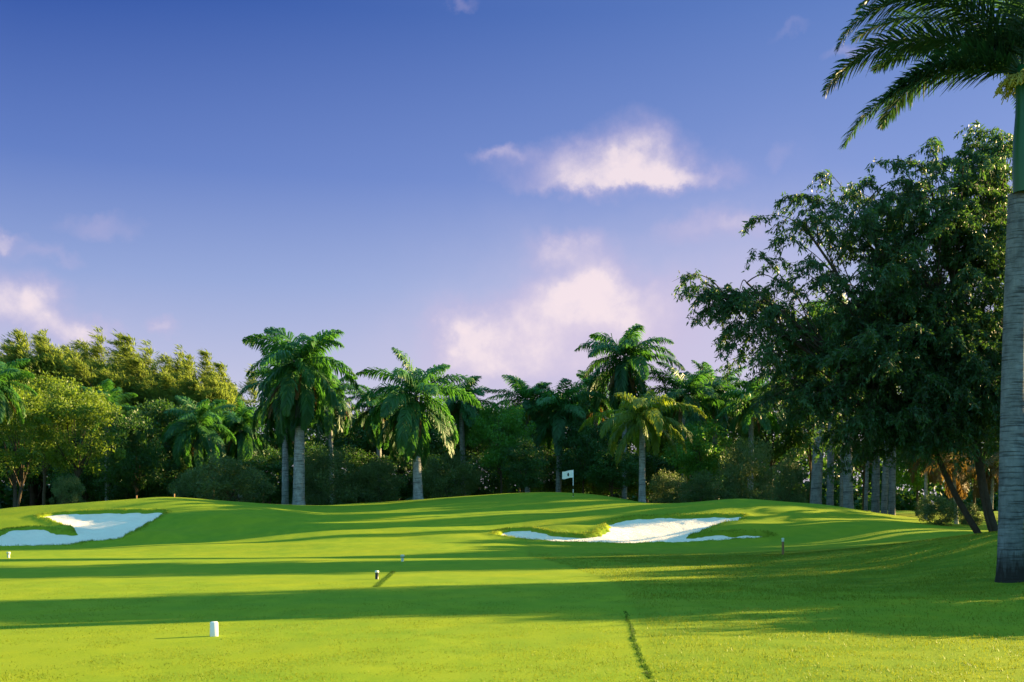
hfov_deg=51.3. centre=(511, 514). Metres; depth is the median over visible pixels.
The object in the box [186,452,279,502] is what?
round shrub
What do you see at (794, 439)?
broadleaf tree
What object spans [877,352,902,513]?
royal palm
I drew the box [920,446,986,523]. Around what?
dry palm
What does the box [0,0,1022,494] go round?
sky
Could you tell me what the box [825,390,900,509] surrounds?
palm tree
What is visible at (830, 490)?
royal palm
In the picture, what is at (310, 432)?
broadleaf tree
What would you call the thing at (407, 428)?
royal palm
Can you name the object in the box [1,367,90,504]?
broadleaf tree
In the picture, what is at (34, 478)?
broadleaf tree
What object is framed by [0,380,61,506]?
broadleaf tree
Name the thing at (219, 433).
broadleaf tree
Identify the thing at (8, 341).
feathery tree
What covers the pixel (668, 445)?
broadleaf tree
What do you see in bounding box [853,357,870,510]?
royal palm
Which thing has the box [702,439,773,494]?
broadleaf tree
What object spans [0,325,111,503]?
feathery tree
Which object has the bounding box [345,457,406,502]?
round shrub
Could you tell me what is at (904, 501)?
distant woods
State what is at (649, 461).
broadleaf tree
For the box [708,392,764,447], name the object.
broadleaf tree
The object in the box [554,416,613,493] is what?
broadleaf tree
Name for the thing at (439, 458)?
broadleaf tree
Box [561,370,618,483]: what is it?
bushy palm
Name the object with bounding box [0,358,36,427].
leaning palm
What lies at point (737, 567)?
rough grass
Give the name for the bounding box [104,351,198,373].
feathery tree
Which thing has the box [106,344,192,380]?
feathery tree
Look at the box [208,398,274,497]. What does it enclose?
bushy palm
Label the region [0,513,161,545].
bunker sand
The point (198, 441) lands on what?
bushy palm
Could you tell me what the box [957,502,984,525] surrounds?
round shrub
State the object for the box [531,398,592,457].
broadleaf tree
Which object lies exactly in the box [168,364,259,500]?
feathery tree
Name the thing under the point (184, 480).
round shrub
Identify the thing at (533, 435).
broadleaf tree
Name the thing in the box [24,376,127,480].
broadleaf tree
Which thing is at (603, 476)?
broadleaf tree
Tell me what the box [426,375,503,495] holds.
royal palm
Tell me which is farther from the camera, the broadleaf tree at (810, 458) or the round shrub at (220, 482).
the broadleaf tree at (810, 458)
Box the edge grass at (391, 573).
[372,571,656,681]
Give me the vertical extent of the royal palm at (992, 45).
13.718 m
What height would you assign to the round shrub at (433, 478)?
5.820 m
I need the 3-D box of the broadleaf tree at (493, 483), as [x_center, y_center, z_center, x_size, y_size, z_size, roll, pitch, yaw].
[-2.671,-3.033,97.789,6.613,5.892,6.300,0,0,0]
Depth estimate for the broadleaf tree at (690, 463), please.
89.05 m
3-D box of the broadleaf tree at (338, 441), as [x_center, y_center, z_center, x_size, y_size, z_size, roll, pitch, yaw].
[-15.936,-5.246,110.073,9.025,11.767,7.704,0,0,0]
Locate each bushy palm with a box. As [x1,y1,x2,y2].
[160,395,236,495]
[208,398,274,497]
[485,374,553,492]
[519,378,607,491]
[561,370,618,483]
[640,361,733,500]
[670,360,751,499]
[715,374,787,496]
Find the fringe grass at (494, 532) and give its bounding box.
[0,507,777,546]
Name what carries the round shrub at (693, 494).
on the turf ground at (189, 543)
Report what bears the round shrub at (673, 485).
on the turf ground at (189, 543)
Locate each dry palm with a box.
[904,457,948,519]
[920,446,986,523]
[960,451,998,528]
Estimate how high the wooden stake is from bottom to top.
0.740 m
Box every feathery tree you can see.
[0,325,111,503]
[0,334,52,505]
[0,335,17,483]
[1,328,130,497]
[55,339,162,368]
[60,334,165,497]
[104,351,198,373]
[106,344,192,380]
[129,355,199,485]
[154,349,234,489]
[158,360,247,492]
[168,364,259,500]
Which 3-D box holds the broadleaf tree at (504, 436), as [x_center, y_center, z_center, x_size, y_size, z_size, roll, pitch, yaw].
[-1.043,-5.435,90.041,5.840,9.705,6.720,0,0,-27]
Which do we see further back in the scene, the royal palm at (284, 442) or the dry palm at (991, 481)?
the royal palm at (284, 442)
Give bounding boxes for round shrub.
[49,473,86,504]
[168,468,213,498]
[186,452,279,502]
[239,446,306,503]
[305,446,371,504]
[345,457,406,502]
[412,448,483,497]
[648,469,690,502]
[677,469,740,502]
[716,435,783,500]
[770,455,810,502]
[913,491,962,525]
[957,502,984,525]
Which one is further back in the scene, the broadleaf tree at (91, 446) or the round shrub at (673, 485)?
the broadleaf tree at (91, 446)
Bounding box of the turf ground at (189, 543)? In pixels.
[0,492,1023,681]
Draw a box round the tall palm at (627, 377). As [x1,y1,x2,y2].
[574,323,684,498]
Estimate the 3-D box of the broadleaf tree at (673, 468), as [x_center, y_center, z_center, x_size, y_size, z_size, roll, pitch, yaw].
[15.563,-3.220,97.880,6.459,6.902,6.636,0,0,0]
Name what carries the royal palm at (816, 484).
on the turf ground at (189, 543)
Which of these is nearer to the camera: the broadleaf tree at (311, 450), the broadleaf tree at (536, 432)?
the broadleaf tree at (311, 450)
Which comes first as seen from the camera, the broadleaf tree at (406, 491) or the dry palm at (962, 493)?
the dry palm at (962, 493)
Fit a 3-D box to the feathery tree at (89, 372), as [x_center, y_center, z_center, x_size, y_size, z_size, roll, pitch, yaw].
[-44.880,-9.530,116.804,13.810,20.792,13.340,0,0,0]
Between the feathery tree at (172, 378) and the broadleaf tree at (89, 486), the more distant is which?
the feathery tree at (172, 378)
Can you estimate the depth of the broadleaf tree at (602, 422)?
111.71 m
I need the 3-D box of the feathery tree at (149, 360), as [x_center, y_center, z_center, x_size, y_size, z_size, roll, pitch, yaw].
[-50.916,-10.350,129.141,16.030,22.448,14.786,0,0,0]
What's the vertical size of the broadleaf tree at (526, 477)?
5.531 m
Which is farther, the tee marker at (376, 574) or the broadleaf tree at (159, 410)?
the broadleaf tree at (159, 410)
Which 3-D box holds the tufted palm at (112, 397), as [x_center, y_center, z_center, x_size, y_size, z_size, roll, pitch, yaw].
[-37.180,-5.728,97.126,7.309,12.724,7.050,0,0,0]
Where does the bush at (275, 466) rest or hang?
on the turf ground at (189, 543)
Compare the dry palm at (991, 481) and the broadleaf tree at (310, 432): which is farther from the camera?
the broadleaf tree at (310, 432)
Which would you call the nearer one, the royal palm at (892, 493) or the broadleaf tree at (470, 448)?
the royal palm at (892, 493)
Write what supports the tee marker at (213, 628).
on the turf ground at (189, 543)
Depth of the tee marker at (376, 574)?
26.32 m
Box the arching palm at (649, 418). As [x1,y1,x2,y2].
[578,390,706,502]
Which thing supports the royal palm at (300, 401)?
on the turf ground at (189, 543)
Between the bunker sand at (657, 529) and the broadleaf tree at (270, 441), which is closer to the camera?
the bunker sand at (657, 529)
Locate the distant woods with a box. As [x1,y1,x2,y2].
[0,430,998,510]
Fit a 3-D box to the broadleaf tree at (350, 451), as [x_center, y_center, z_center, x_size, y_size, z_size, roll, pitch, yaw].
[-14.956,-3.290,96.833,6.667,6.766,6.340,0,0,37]
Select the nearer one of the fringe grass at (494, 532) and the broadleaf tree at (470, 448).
the fringe grass at (494, 532)
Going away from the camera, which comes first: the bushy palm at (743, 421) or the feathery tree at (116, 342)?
the bushy palm at (743, 421)
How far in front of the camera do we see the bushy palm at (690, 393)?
92.65 m
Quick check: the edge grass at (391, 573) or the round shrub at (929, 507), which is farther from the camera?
the round shrub at (929, 507)
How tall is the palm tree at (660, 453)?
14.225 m
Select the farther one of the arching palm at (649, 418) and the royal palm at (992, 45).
the arching palm at (649, 418)
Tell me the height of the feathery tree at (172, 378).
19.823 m
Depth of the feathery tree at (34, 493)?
121.87 m
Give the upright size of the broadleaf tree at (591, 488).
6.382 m
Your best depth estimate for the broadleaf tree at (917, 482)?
91.87 m
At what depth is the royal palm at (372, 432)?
97.54 m
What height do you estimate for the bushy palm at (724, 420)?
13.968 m
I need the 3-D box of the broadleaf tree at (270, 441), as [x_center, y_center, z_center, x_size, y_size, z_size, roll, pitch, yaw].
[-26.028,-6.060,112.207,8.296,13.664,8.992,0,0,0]
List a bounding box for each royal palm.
[236,348,341,504]
[242,327,358,504]
[318,369,370,502]
[344,384,402,501]
[354,347,480,499]
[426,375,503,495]
[773,301,846,503]
[794,310,834,505]
[799,284,874,508]
[805,374,842,506]
[820,0,1023,582]
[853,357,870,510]
[871,447,879,512]
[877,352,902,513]
[888,384,895,514]
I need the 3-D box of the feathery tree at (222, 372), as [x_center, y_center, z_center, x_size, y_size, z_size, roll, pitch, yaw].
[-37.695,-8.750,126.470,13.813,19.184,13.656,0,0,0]
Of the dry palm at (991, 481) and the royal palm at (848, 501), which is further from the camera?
the royal palm at (848, 501)
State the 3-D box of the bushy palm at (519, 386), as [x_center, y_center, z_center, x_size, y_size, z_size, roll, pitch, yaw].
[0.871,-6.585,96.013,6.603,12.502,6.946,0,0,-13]
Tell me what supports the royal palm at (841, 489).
on the turf ground at (189, 543)
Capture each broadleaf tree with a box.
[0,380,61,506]
[0,412,61,499]
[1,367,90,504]
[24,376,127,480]
[46,453,122,501]
[60,418,134,485]
[90,459,167,500]
[99,406,168,494]
[123,399,180,474]
[130,397,201,473]
[134,457,195,497]
[189,402,236,494]
[235,392,305,502]
[272,409,353,465]
[279,441,348,496]
[313,408,397,462]
[315,442,379,503]
[359,406,438,499]
[369,451,431,500]
[398,452,457,498]
[424,405,474,465]
[444,405,493,471]
[448,450,513,495]
[465,393,537,493]
[478,398,545,492]
[497,434,549,492]
[518,442,588,492]
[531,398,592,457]
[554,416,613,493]
[565,456,621,496]
[567,399,634,494]
[581,446,638,496]
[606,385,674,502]
[607,450,677,500]
[645,401,727,457]
[650,446,707,498]
[660,419,735,501]
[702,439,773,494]
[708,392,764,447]
[736,366,814,485]
[777,351,852,502]
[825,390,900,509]
[896,446,953,515]
[945,426,999,513]
[982,428,999,456]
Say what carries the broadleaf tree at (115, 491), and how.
on the turf ground at (189, 543)
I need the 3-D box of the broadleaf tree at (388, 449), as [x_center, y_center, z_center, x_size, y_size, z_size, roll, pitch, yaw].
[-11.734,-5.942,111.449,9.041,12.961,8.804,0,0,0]
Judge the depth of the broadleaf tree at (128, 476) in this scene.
91.01 m
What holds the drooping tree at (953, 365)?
on the turf ground at (189, 543)
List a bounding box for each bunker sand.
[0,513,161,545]
[502,517,759,542]
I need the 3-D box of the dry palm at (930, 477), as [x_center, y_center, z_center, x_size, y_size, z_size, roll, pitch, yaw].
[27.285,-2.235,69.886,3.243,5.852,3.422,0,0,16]
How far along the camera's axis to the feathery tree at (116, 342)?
123.85 m
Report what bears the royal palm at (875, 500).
on the turf ground at (189, 543)
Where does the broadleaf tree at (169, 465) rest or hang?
on the turf ground at (189, 543)
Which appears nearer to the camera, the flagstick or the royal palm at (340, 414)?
the flagstick
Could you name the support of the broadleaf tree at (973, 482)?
on the turf ground at (189, 543)
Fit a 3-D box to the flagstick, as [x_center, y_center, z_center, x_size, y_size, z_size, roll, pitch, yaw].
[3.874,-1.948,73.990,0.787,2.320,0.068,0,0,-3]
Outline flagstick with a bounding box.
[562,470,573,495]
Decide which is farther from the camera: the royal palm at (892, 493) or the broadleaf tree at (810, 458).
the broadleaf tree at (810, 458)
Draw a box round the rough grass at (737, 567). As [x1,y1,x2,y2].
[529,531,1023,681]
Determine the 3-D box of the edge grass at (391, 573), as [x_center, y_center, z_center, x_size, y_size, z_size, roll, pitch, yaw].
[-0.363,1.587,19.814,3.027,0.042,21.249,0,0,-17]
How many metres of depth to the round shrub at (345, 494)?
81.87 m
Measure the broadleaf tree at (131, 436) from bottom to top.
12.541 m
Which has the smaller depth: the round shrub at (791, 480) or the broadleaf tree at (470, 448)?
the round shrub at (791, 480)
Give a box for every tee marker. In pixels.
[210,621,217,636]
[375,570,378,578]
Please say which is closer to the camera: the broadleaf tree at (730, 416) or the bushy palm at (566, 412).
the bushy palm at (566, 412)
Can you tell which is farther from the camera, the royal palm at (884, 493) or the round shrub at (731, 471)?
the round shrub at (731, 471)
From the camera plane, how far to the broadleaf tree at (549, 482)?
97.64 m
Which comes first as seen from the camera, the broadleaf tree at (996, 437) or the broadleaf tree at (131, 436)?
the broadleaf tree at (996, 437)
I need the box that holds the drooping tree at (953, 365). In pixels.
[671,120,1013,533]
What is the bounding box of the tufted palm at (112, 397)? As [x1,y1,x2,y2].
[73,379,143,500]
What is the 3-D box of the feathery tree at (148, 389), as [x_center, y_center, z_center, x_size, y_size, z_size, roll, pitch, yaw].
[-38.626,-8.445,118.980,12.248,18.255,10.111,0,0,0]
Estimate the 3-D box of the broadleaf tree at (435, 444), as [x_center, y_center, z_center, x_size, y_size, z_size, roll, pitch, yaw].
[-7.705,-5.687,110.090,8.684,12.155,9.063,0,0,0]
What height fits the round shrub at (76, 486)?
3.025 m
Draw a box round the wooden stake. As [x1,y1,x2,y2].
[782,538,783,554]
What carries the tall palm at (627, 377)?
on the turf ground at (189, 543)

